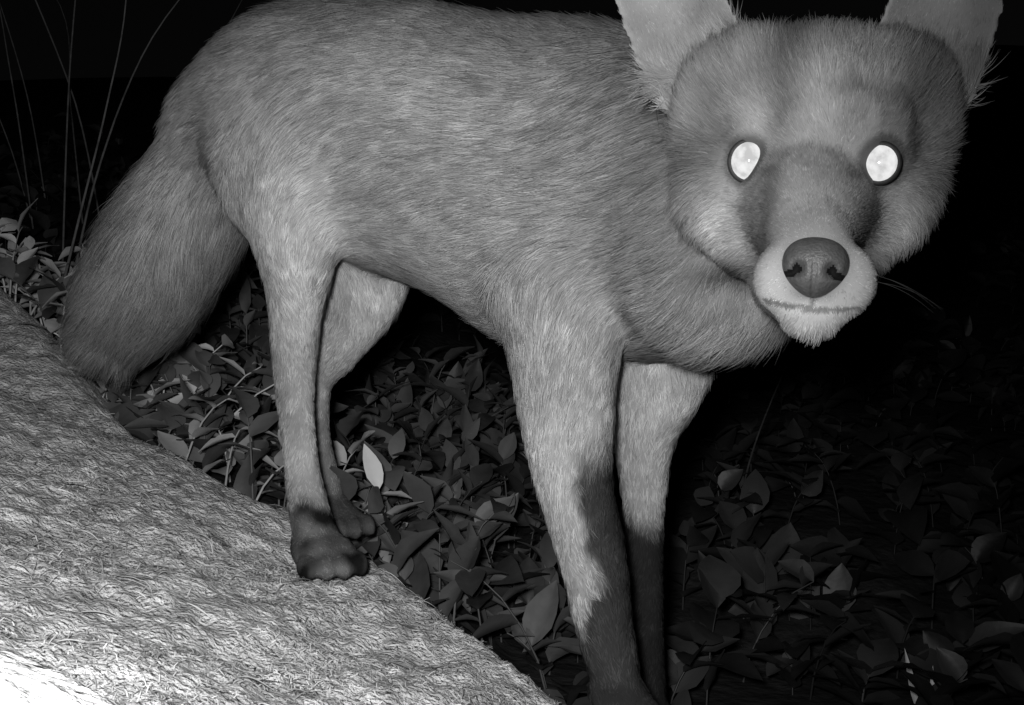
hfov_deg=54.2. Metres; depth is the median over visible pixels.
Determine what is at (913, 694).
grass blade
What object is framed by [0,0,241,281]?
grass stalks
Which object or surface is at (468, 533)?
ivy plants
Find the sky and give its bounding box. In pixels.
[0,0,1023,79]
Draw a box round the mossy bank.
[0,287,564,704]
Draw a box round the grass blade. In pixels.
[905,650,934,703]
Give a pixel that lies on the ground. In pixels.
(992, 151)
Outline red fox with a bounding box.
[53,0,1009,704]
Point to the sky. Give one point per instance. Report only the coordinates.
(185, 31)
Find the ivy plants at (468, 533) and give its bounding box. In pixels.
[0,255,628,688]
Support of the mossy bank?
on the ground
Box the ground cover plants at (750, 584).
[0,108,1023,704]
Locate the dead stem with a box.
[730,339,798,548]
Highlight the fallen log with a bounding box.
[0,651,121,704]
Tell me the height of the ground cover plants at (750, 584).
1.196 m
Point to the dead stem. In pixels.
(750, 458)
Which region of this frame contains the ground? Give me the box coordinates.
[0,45,1023,704]
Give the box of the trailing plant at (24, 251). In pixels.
[0,198,423,563]
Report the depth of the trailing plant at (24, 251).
1.09 m

